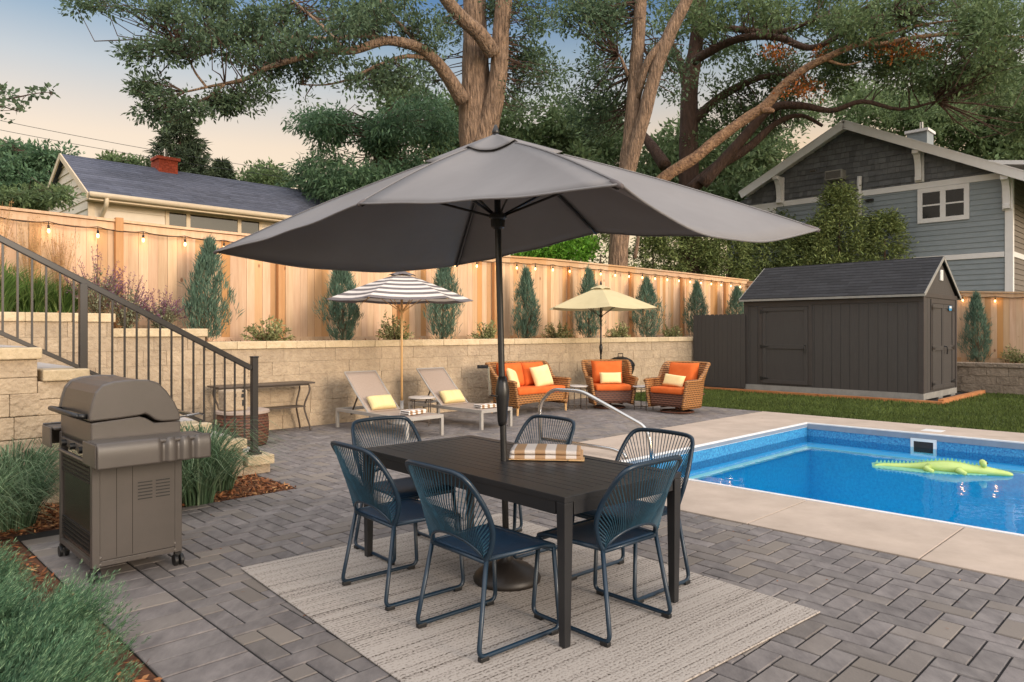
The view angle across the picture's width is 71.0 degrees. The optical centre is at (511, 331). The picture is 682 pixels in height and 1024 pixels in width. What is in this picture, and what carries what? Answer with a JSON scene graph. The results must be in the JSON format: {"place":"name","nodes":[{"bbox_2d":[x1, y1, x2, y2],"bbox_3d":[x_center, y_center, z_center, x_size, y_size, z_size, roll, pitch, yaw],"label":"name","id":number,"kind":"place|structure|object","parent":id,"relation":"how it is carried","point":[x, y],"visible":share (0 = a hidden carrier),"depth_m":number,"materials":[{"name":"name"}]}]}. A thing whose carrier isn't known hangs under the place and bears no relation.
{"place":"outdoors","nodes":[
{"label":"outdoors","id":0,"kind":"place"},
{"bbox_2d":[0,82,59,123],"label":"leafy branch","id":1,"kind":"object","parent":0,"point":[19,107],"visible":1,"depth_m":6.97,"materials":[{"name":"green plant"}]},
{"bbox_2d":[0,472,295,681],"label":"mulch bed","id":2,"kind":"object","parent":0,"point":[145,670],"visible":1,"depth_m":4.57,"materials":[{"name":"brown wood"}]},
{"bbox_2d":[0,538,36,595],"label":"spreading juniper","id":3,"kind":"object","parent":2,"relation":"on","point":[6,565],"visible":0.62,"depth_m":4.12,"materials":[{"name":"green plant"}]},
{"bbox_2d":[0,562,52,634],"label":"spreading juniper","id":4,"kind":"object","parent":2,"relation":"on","point":[11,596],"visible":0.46,"depth_m":3.35,"materials":[{"name":"green plant"}]},
{"bbox_2d":[0,437,82,534],"bbox_3d":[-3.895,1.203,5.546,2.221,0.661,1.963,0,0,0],"label":"ornamental grass","id":5,"kind":"object","parent":2,"relation":"on","point":[31,519],"depth_m":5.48,"materials":[{"name":"green plant"}]},
{"bbox_2d":[0,600,142,681],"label":"spreading juniper","id":6,"kind":"object","parent":2,"relation":"on","point":[57,668],"visible":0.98,"depth_m":2.75,"materials":[{"name":"green plant"}]},
{"bbox_2d":[0,560,150,681],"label":"spreading juniper","id":7,"kind":"object","parent":2,"relation":"on","point":[72,602],"visible":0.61,"depth_m":3.16,"materials":[{"name":"green plant"}]},
{"bbox_2d":[56,416,314,506],"bbox_3d":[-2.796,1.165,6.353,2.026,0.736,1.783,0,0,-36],"label":"ornamental grass","id":8,"kind":"object","parent":2,"relation":"on","point":[200,494],"depth_m":6.27,"materials":[{"name":"green plant"}]},
{"bbox_2d":[216,443,284,493],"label":"ornamental grass","id":9,"kind":"object","parent":2,"relation":"on","point":[227,483],"depth_m":6.80,"materials":[{"name":"green plant"}]},
{"bbox_2d":[0,0,1023,276],"label":"sky","id":10,"kind":"structure","parent":0,"point":[38,45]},
{"bbox_2d":[0,386,1023,681],"bbox_3d":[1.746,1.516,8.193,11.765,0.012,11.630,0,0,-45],"label":"patio","id":11,"kind":"structure","parent":0,"point":[183,644],"depth_m":4.27,"materials":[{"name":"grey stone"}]},
{"bbox_2d":[42,375,210,583],"bbox_3d":[-2.571,0.907,4.750,0.743,1.211,1.330,0,0,-44],"label":"gas grill","id":12,"kind":"object","parent":11,"relation":"on","point":[120,490],"visible":0.99,"depth_m":4.46,"materials":[{"name":"beige metal"}]},
{"bbox_2d":[58,448,89,556],"bbox_3d":[-2.785,1.076,4.560,0.049,0.602,0.680,0,0,-44],"label":"grill cabinet door","id":13,"kind":"structure","parent":12,"relation":"in","point":[76,474],"depth_m":4.56,"materials":[{"name":"metal"}]},
{"bbox_2d":[0,347,273,504],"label":"cheek wall","id":14,"kind":"structure","parent":11,"relation":"on","point":[30,393],"depth_m":6.19,"materials":[{"name":"beige stone"}]},
{"bbox_2d":[0,235,261,454],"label":"stair railing","id":15,"kind":"object","parent":14,"relation":"on","point":[84,284],"visible":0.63,"depth_m":6.76,"materials":[{"name":"brown metal"}]},
{"bbox_2d":[216,407,269,446],"bbox_3d":[-3.594,1.278,9.578,0.690,0.470,0.690,0,0,0],"label":"basket","id":16,"kind":"object","parent":11,"relation":"on","point":[263,418],"visible":0.56,"depth_m":9.32,"materials":[{"name":"brown wicker"}]},
{"bbox_2d":[219,389,246,411],"bbox_3d":[-3.677,0.907,9.463,0.300,0.270,0.246,0,0,-44],"label":"storage box","id":17,"kind":"object","parent":16,"relation":"on","point":[230,399],"visible":0.81,"depth_m":9.38,"materials":[{"name":"metal"}]},
{"bbox_2d":[207,381,314,430],"bbox_3d":[-3.670,1.144,10.582,1.480,0.743,0.400,0,0,-45],"label":"console table","id":18,"kind":"object","parent":11,"relation":"on","point":[272,384],"visible":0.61,"depth_m":10.68,"materials":[{"name":"brown metal"}]},
{"bbox_2d":[0,312,692,429],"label":"retaining wall","id":19,"kind":"structure","parent":11,"relation":"on","point":[324,365],"depth_m":11.56,"materials":[{"name":"beige stone"}]},
{"bbox_2d":[693,314,744,387],"bbox_3d":[5.415,0.505,18.811,0.060,1.896,1.518,0,0,-45],"label":"dark fence","id":20,"kind":"object","parent":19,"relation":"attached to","point":[719,342],"visible":0.92,"depth_m":18.72,"materials":[{"name":"paint"}]},
{"bbox_2d":[335,370,443,439],"bbox_3d":[-1.885,1.072,10.864,0.665,0.883,1.880,0,0,-45],"label":"sun lounger","id":21,"kind":"object","parent":11,"relation":"on","point":[364,384],"visible":0.74,"depth_m":11.09,"materials":[{"name":"beige fabric"}]},
{"bbox_2d":[366,395,396,409],"bbox_3d":[-1.994,1.088,10.974,0.460,0.250,0.130,0,-42,-44],"label":"lumbar pillow","id":22,"kind":"object","parent":21,"relation":"on","point":[378,402],"visible":1,"depth_m":10.90,"materials":[{"name":"fabric"}]},
{"bbox_2d":[327,271,472,425],"bbox_3d":[-1.800,0.218,11.719,2.325,2.590,2.311,0,0,0],"label":"striped umbrella","id":23,"kind":"object","parent":11,"relation":"on","point":[402,288],"visible":0.84,"depth_m":11.39,"materials":[{"name":"white fabric"}]},
{"bbox_2d":[408,367,511,429],"bbox_3d":[-0.887,1.072,11.845,0.665,0.883,1.880,0,0,-45],"label":"sun lounger","id":24,"kind":"object","parent":11,"relation":"on","point":[436,379],"visible":0.83,"depth_m":12.03,"materials":[{"name":"beige fabric"}]},
{"bbox_2d":[438,389,465,403],"bbox_3d":[-0.995,1.088,11.956,0.460,0.250,0.130,0,-42,-45],"label":"lumbar pillow","id":25,"kind":"object","parent":24,"relation":"on","point":[452,396],"visible":1,"depth_m":11.88,"materials":[{"name":"fabric"}]},
{"bbox_2d":[485,360,570,415],"bbox_3d":[0.262,1.046,13.544,1.610,0.936,0.963,0,0,-45],"label":"wicker loveseat","id":26,"kind":"object","parent":11,"relation":"on","point":[527,391],"visible":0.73,"depth_m":13.38,"materials":[{"name":"orange fabric"}]},
{"bbox_2d":[530,364,553,385],"bbox_3d":[0.564,0.853,13.622,0.440,0.420,0.150,-10,-14,-36],"label":"throw pillow","id":27,"kind":"object","parent":26,"relation":"on","point":[541,375],"visible":0.99,"depth_m":13.54,"materials":[{"name":"beige fabric"}]},
{"bbox_2d":[241,513,819,681],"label":"outdoor rug","id":28,"kind":"object","parent":11,"relation":"on","point":[711,623],"visible":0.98,"depth_m":3.76,"materials":[{"name":"beige fabric"}]},
{"bbox_2d":[330,440,464,610],"bbox_3d":[-0.680,1.059,4.168,0.644,0.880,0.563,0,0,-40],"label":"dining chair","id":29,"kind":"object","parent":28,"relation":"on","point":[394,514],"visible":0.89,"depth_m":4.03,"materials":[{"name":"blue metal"}]},
{"bbox_2d":[351,415,456,564],"bbox_3d":[-0.763,1.059,4.979,0.563,0.880,0.644,0,0,-41],"label":"dining chair","id":30,"kind":"object","parent":28,"relation":"on","point":[405,486],"visible":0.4,"depth_m":4.99,"materials":[{"name":"blue metal"}]},
{"bbox_2d":[405,459,558,662],"bbox_3d":[-0.159,1.059,3.567,0.644,0.880,0.564,0,0,-41],"label":"dining chair","id":31,"kind":"object","parent":28,"relation":"on","point":[486,544],"visible":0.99,"depth_m":3.45,"materials":[{"name":"blue metal"}]},
{"bbox_2d":[213,124,819,591],"bbox_3d":[-0.200,0.121,4.435,3.439,2.757,1.860,0,0,45],"label":"patio umbrella","id":32,"kind":"object","parent":28,"relation":"on","point":[495,196],"visible":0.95,"depth_m":4.41,"materials":[{"name":"grey fabric"}]},
{"bbox_2d":[466,414,575,559],"bbox_3d":[0.079,1.059,5.063,0.644,0.880,0.563,0,0,-41],"label":"dining chair","id":33,"kind":"object","parent":28,"relation":"on","point":[567,442],"visible":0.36,"depth_m":5.22,"materials":[{"name":"blue metal"}]},
{"bbox_2d":[363,435,680,648],"bbox_3d":[-0.030,1.138,4.385,0.920,0.724,1.890,0,0,-41],"label":"dining table","id":34,"kind":"object","parent":28,"relation":"on","point":[564,491],"visible":0.81,"depth_m":3.95,"materials":[{"name":"metal"}]},
{"bbox_2d":[509,444,583,460],"bbox_3d":[0.221,0.750,4.461,0.457,0.064,0.293,0,0,6],"label":"folded towel","id":35,"kind":"object","parent":34,"relation":"on","point":[555,452],"visible":1,"depth_m":4.35,"materials":[{"name":"brown fabric"}]},
{"bbox_2d":[531,455,682,647],"bbox_3d":[0.505,1.059,3.722,0.563,0.880,0.644,0,0,-43],"label":"dining chair","id":36,"kind":"object","parent":28,"relation":"on","point":[601,533],"visible":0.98,"depth_m":3.59,"materials":[{"name":"blue metal"}]},
{"bbox_2d":[572,428,694,602],"bbox_3d":[0.734,1.059,4.324,0.644,0.880,0.564,0,0,-42],"label":"dining chair","id":37,"kind":"object","parent":28,"relation":"on","point":[686,473],"visible":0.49,"depth_m":4.32,"materials":[{"name":"blue metal"}]},
{"bbox_2d":[549,281,656,358],"bbox_3d":[1.902,0.218,15.357,2.180,2.590,2.479,0,0,0],"label":"yellow umbrella","id":38,"kind":"object","parent":11,"relation":"on","point":[600,297],"visible":0.81,"depth_m":14.84,"materials":[{"name":"fabric"}]},
{"bbox_2d":[581,359,638,408],"bbox_3d":[1.914,1.042,14.252,1.019,0.930,0.964,0,0,-6],"label":"swivel chair","id":39,"kind":"object","parent":11,"relation":"on","point":[622,393],"visible":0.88,"depth_m":14.11,"materials":[{"name":"fabric"}]},
{"bbox_2d":[643,361,710,413],"bbox_3d":[3.142,1.042,13.461,0.964,0.930,1.019,0,0,-43],"label":"swivel chair","id":40,"kind":"object","parent":11,"relation":"on","point":[687,396],"visible":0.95,"depth_m":13.29,"materials":[{"name":"fabric"}]},
{"bbox_2d":[957,362,1023,394],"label":"retaining wall","id":41,"kind":"structure","parent":11,"relation":"on","point":[1001,378],"depth_m":17.48,"materials":[{"name":"beige stone"}]},
{"bbox_2d":[571,411,1023,581],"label":"pool deck","id":42,"kind":"structure","parent":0,"point":[984,552],"depth_m":5.87,"materials":[{"name":"concrete"}]},
{"bbox_2d":[538,388,654,466],"bbox_3d":[0.992,1.267,8.810,0.120,1.082,1.903,0,0,-43],"label":"pool handrail","id":43,"kind":"object","parent":42,"relation":"on","point":[609,406],"visible":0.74,"depth_m":8.81,"materials":[{"name":"silver metal"}]},
{"bbox_2d":[627,424,1023,463],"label":"pool coping","id":44,"kind":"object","parent":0,"point":[929,437],"depth_m":10.42,"materials":[{"name":"beige concrete"}]},
{"bbox_2d":[635,386,1023,432],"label":"lawn","id":45,"kind":"structure","parent":0,"point":[996,418],"depth_m":14.41,"materials":[{"name":"plant"}]},
{"bbox_2d":[739,256,961,399],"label":"garden shed","id":46,"kind":"structure","parent":45,"relation":"on","point":[884,328],"depth_m":16.64,"materials":[{"name":"paint"}]},
{"bbox_2d":[760,307,807,384],"bbox_3d":[6.623,0.353,17.556,0.102,1.880,1.200,0,0,-45],"label":"door","id":47,"kind":"structure","parent":46,"relation":"in","point":[784,346],"depth_m":17.55,"materials":[{"name":"paint"}]},
{"bbox_2d":[932,304,942,389],"bbox_3d":[9.524,0.343,16.065,0.845,1.900,0.034,0,0,-45],"label":"door","id":48,"kind":"structure","parent":46,"relation":"in","point":[937,309],"depth_m":16.10,"materials":[{"name":"paint"}]},
{"bbox_2d":[943,305,954,387],"bbox_3d":[10.167,0.343,16.644,0.865,1.900,0.109,0,0,-45],"label":"door","id":49,"kind":"structure","parent":46,"relation":"in","point":[948,316],"depth_m":16.70,"materials":[{"name":"paint"}]},
{"bbox_2d":[690,442,1023,533],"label":"pool water","id":50,"kind":"structure","parent":0,"point":[989,502],"depth_m":10.20,"materials":[{"name":"blue liquid"}]},
{"bbox_2d":[681,442,1023,477],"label":"pool ledge","id":51,"kind":"object","parent":50,"relation":"on","point":[862,450],"visible":0.71,"depth_m":10.41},
{"bbox_2d":[651,427,1023,473],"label":"pool wall","id":52,"kind":"structure","parent":51,"relation":"on","point":[705,458],"depth_m":10.39,"materials":[{"name":"blue tile"}]},
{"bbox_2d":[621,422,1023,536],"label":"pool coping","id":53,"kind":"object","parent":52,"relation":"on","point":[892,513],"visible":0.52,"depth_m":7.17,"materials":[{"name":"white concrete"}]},
{"bbox_2d":[910,438,936,456],"bbox_3d":[6.036,1.703,10.531,0.023,0.240,0.340,0,0,-45],"label":"pool skimmer","id":54,"kind":"object","parent":52,"relation":"attached to","point":[927,447],"visible":1,"depth_m":10.53,"materials":[{"name":"white plastic"}]},
{"bbox_2d":[689,446,1023,479],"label":"pool step edge","id":55,"kind":"object","parent":50,"relation":"on","point":[740,466],"visible":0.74,"depth_m":10.17,"materials":[{"name":"white plastic"}]},
{"bbox_2d":[871,458,1012,476],"bbox_3d":[5.262,1.645,8.825,1.498,0.194,0.464,0,0,23],"label":"pool float","id":56,"kind":"object","parent":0,"point":[948,467],"visible":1,"depth_m":8.71,"materials":[{"name":"green plastic"}]},
{"bbox_3d":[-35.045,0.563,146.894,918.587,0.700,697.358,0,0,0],"label":"neighbour ground","id":57,"kind":"structure","parent":0,"visible":0},
{"bbox_2d":[0,136,84,191],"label":"leafy tree","id":58,"kind":"object","parent":57,"relation":"on","point":[22,163],"visible":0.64,"depth_m":23.71,"materials":[{"name":"green plant"}]},
{"bbox_2d":[0,177,86,210],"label":"hedge bush","id":59,"kind":"object","parent":57,"relation":"on","point":[26,198],"visible":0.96,"depth_m":13.58,"materials":[{"name":"green plant"}]},
{"bbox_2d":[94,150,147,165],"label":"round tree","id":60,"kind":"object","parent":57,"relation":"on","point":[127,159],"visible":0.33,"depth_m":41.68,"materials":[{"name":"green plant"}]},
{"bbox_2d":[136,112,220,176],"bbox_3d":[-17.508,-5.731,38.014,5.093,12.088,4.863,0,0,0],"label":"spruce tree","id":61,"kind":"object","parent":57,"relation":"on","point":[188,144],"visible":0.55,"depth_m":37.58,"materials":[{"name":"green plant"}]},
{"bbox_2d":[44,149,332,233],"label":"ranch house","id":62,"kind":"structure","parent":57,"relation":"on","point":[162,190],"depth_m":16.70,"materials":[{"name":"beige"}]},
{"bbox_2d":[165,210,261,233],"bbox_3d":[-6.987,-2.527,16.933,2.270,0.480,0.050,0,0,-45],"label":"window","id":63,"kind":"structure","parent":62,"relation":"in","point":[174,218],"depth_m":16.86,"materials":[{"name":"white glass"}]},
{"bbox_2d":[209,156,239,179],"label":"spruce tree","id":64,"kind":"object","parent":57,"relation":"on","point":[225,172],"visible":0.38,"depth_m":45.58,"materials":[{"name":"green plant"}]},
{"bbox_2d":[231,157,298,187],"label":"round tree","id":65,"kind":"object","parent":57,"relation":"on","point":[261,178],"visible":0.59,"depth_m":44.27,"materials":[{"name":"green plant"}]},
{"bbox_2d":[53,0,576,146],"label":"oak tree","id":66,"kind":"object","parent":57,"relation":"on","point":[479,95],"visible":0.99,"depth_m":15.91,"materials":[{"name":"green plant"}]},
{"bbox_2d":[274,85,458,202],"bbox_3d":[-3.704,-3.641,20.779,6.405,7.921,5.301,0,0,0],"label":"locust tree","id":67,"kind":"object","parent":57,"relation":"on","point":[381,140],"visible":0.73,"depth_m":20.30,"materials":[{"name":"green plant"}]},
{"bbox_2d":[356,76,543,160],"bbox_3d":[-2.072,-4.625,27.018,7.501,9.892,5.339,0,0,-24],"label":"leafy tree","id":68,"kind":"object","parent":57,"relation":"on","point":[510,129],"visible":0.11,"depth_m":26.12,"materials":[{"name":"green plant"}]},
{"bbox_2d":[510,234,607,262],"bbox_3d":[1.374,-1.557,22.487,3.804,3.757,2.601,0,0,-31],"label":"lime bush","id":69,"kind":"object","parent":57,"relation":"on","point":[576,249],"visible":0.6,"depth_m":21.95,"materials":[{"name":"green plant"}]},
{"bbox_2d":[503,86,649,239],"bbox_3d":[2.707,-5.034,29.950,9.119,10.718,6.299,0,0,-25],"label":"leafy tree","id":70,"kind":"object","parent":57,"relation":"on","point":[552,131],"visible":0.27,"depth_m":28.32,"materials":[{"name":"green plant"}]},
{"bbox_2d":[545,0,700,265],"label":"oak tree","id":71,"kind":"object","parent":57,"relation":"on","point":[605,17],"visible":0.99,"depth_m":21.86,"materials":[{"name":"green plant"}]},
{"bbox_2d":[628,236,699,271],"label":"arborvitae","id":72,"kind":"object","parent":57,"relation":"on","point":[659,248],"visible":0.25,"depth_m":25.08,"materials":[{"name":"green plant"}]},
{"bbox_2d":[658,236,732,275],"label":"arborvitae","id":73,"kind":"object","parent":57,"relation":"on","point":[684,244],"visible":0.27,"depth_m":24.90,"materials":[{"name":"green plant"}]},
{"bbox_2d":[636,110,809,201],"bbox_3d":[9.317,-5.098,32.738,10.179,10.850,8.713,0,0,0],"label":"leafy tree","id":74,"kind":"object","parent":57,"relation":"on","point":[731,181],"visible":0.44,"depth_m":31.19,"materials":[{"name":"green plant"}]},
{"bbox_2d":[694,237,768,291],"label":"arborvitae","id":75,"kind":"object","parent":57,"relation":"on","point":[737,246],"visible":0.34,"depth_m":24.99,"materials":[{"name":"green plant"}]},
{"bbox_2d":[722,239,800,280],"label":"arborvitae","id":76,"kind":"object","parent":57,"relation":"on","point":[769,251],"visible":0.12,"depth_m":25.43,"materials":[{"name":"green plant"}]},
{"bbox_2d":[758,233,831,272],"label":"arborvitae","id":77,"kind":"object","parent":57,"relation":"on","point":[790,249],"visible":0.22,"depth_m":24.78,"materials":[{"name":"green plant"}]},
{"bbox_2d":[778,213,855,265],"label":"arborvitae","id":78,"kind":"object","parent":57,"relation":"on","point":[834,236],"visible":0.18,"depth_m":24.56,"materials":[{"name":"green plant"}]},
{"bbox_2d":[644,0,1023,273],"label":"oak tree","id":79,"kind":"object","parent":57,"relation":"on","point":[982,29],"visible":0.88,"depth_m":23.16,"materials":[{"name":"green plant"}]},
{"bbox_2d":[656,20,1023,180],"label":"tree limb","id":80,"kind":"object","parent":79,"relation":"attached to","point":[700,153],"visible":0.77,"depth_m":22.61,"materials":[{"name":"orange plant"}]},
{"bbox_2d":[808,175,880,264],"bbox_3d":[11.191,-2.439,24.719,3.012,5.669,3.076,0,0,-30],"label":"arborvitae","id":81,"kind":"object","parent":57,"relation":"on","point":[840,199],"visible":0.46,"depth_m":24.22,"materials":[{"name":"green plant"}]},
{"bbox_2d":[728,120,1023,293],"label":"gabled house","id":82,"kind":"structure","parent":57,"relation":"on","point":[965,214],"depth_m":24.25,"materials":[{"name":"grey"}]},
{"bbox_2d":[917,183,969,223],"bbox_3d":[14.326,-4.232,23.864,0.050,1.170,1.520,0,0,-45],"label":"window","id":83,"kind":"structure","parent":82,"relation":"in","point":[950,202],"depth_m":23.83,"materials":[{"name":"white glass"}]},
{"bbox_2d":[849,205,922,260],"bbox_3d":[12.625,-1.794,24.327,3.010,4.950,2.726,0,0,-15],"label":"arborvitae","id":84,"kind":"object","parent":57,"relation":"on","point":[891,224],"visible":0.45,"depth_m":24.00,"materials":[{"name":"green plant"}]},
{"bbox_2d":[814,53,1023,159],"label":"leafy tree","id":85,"kind":"object","parent":57,"relation":"on","point":[993,147],"visible":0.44,"depth_m":38.93,"materials":[{"name":"green plant"}]},
{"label":"planting bed","id":86,"kind":"structure","parent":0,"visible":0},
{"bbox_2d":[0,199,51,311],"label":"ornamental grass","id":87,"kind":"object","parent":86,"relation":"on","point":[9,291],"depth_m":8.93,"materials":[{"name":"green plant"}]},
{"bbox_2d":[0,215,90,311],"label":"ornamental grass","id":88,"kind":"object","parent":86,"relation":"on","point":[38,304],"depth_m":9.53,"materials":[{"name":"green plant"}]},
{"bbox_2d":[28,229,109,312],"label":"ornamental grass","id":89,"kind":"object","parent":86,"relation":"on","point":[66,304],"depth_m":9.81,"materials":[{"name":"plant"}]},
{"bbox_2d":[64,245,127,312],"bbox_3d":[-5.709,-0.685,9.858,0.777,1.022,0.746,0,0,-35],"label":"russian sage","id":90,"kind":"object","parent":86,"relation":"on","point":[92,306],"visible":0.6,"depth_m":9.89,"materials":[{"name":"purple plant"}]},
{"bbox_2d":[136,285,186,328],"bbox_3d":[-5.144,-0.324,10.521,0.755,0.712,0.749,0,0,16],"label":"russian sage","id":91,"kind":"object","parent":86,"relation":"on","point":[164,312],"visible":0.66,"depth_m":10.45,"materials":[{"name":"purple plant"}]},
{"bbox_2d":[175,233,245,341],"bbox_3d":[-4.674,-0.653,10.895,0.882,1.736,0.930,0,0,11],"label":"upright juniper","id":92,"kind":"object","parent":86,"relation":"on","point":[208,260],"visible":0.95,"depth_m":10.81,"materials":[{"name":"green plant"}]},
{"bbox_2d":[239,315,295,340],"bbox_3d":[-3.935,-0.012,11.545,0.687,0.524,0.807,0,0,8],"label":"variegated shrub","id":93,"kind":"object","parent":86,"relation":"on","point":[271,334],"visible":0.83,"depth_m":11.42,"materials":[{"name":"green plant"}]},
{"bbox_2d":[311,270,364,339],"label":"upright juniper","id":94,"kind":"object","parent":86,"relation":"on","point":[343,278],"visible":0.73,"depth_m":12.46,"materials":[{"name":"green plant"}]},
{"bbox_2d":[57,311,640,341],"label":"mulch","id":95,"kind":"object","parent":86,"relation":"on","point":[365,339],"visible":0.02,"depth_m":13.28,"materials":[{"name":"wood"}]},
{"bbox_2d":[95,274,155,327],"bbox_3d":[-5.436,-0.424,10.115,0.763,0.880,0.772,0,0,-30],"label":"russian sage","id":96,"kind":"object","parent":95,"relation":"on","point":[130,315],"visible":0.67,"depth_m":10.07,"materials":[{"name":"purple plant"}]},
{"bbox_2d":[0,206,748,341],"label":"cedar fence","id":97,"kind":"object","parent":86,"relation":"on","point":[287,295],"visible":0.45,"depth_m":12.69,"materials":[{"name":"brown wood"}]},
{"bbox_2d":[0,217,740,286],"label":"string light","id":98,"kind":"object","parent":97,"relation":"hanging from","point":[48,229],"visible":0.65,"depth_m":11.39,"materials":[{"name":"yellow glass"}]},
{"bbox_2d":[375,312,413,339],"bbox_3d":[-2.160,-0.065,13.246,0.728,0.690,0.757,0,0,0],"label":"variegated shrub","id":99,"kind":"object","parent":86,"relation":"on","point":[390,333],"visible":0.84,"depth_m":13.16,"materials":[{"name":"green plant"}]},
{"bbox_2d":[423,266,464,338],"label":"upright juniper","id":100,"kind":"object","parent":86,"relation":"on","point":[443,275],"visible":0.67,"depth_m":14.03,"materials":[{"name":"green plant"}]},
{"bbox_2d":[467,320,497,338],"bbox_3d":[-0.601,0.001,14.794,0.693,0.502,0.671,0,0,0],"label":"variegated shrub","id":101,"kind":"object","parent":86,"relation":"on","point":[489,332],"visible":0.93,"depth_m":14.72,"materials":[{"name":"green plant"}]},
{"bbox_2d":[509,262,542,337],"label":"upright juniper","id":102,"kind":"object","parent":86,"relation":"on","point":[524,322],"visible":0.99,"depth_m":15.72,"materials":[{"name":"green plant"}]},
{"bbox_2d":[569,264,605,337],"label":"upright juniper","id":103,"kind":"object","parent":86,"relation":"on","point":[587,284],"visible":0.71,"depth_m":17.30,"materials":[{"name":"green plant"}]},
{"bbox_2d":[629,273,671,336],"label":"upright juniper","id":104,"kind":"object","parent":86,"relation":"on","point":[645,296],"visible":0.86,"depth_m":19.00,"materials":[{"name":"green plant"}]},
{"bbox_2d":[681,279,709,335],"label":"upright juniper","id":105,"kind":"object","parent":86,"relation":"on","point":[693,304],"visible":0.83,"depth_m":20.81,"materials":[{"name":"green plant"}]},
{"bbox_2d":[725,284,743,314],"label":"upright juniper","id":106,"kind":"object","parent":86,"relation":"on","point":[736,295],"visible":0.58,"depth_m":22.40,"materials":[{"name":"plant"}]},
{"bbox_2d":[747,281,1023,362],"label":"cedar fence","id":107,"kind":"object","parent":86,"relation":"on","point":[1006,315],"visible":0.13,"depth_m":19.07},
{"bbox_2d":[957,289,993,361],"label":"upright juniper","id":108,"kind":"object","parent":86,"relation":"on","point":[974,314],"visible":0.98,"depth_m":18.99,"materials":[{"name":"green plant"}]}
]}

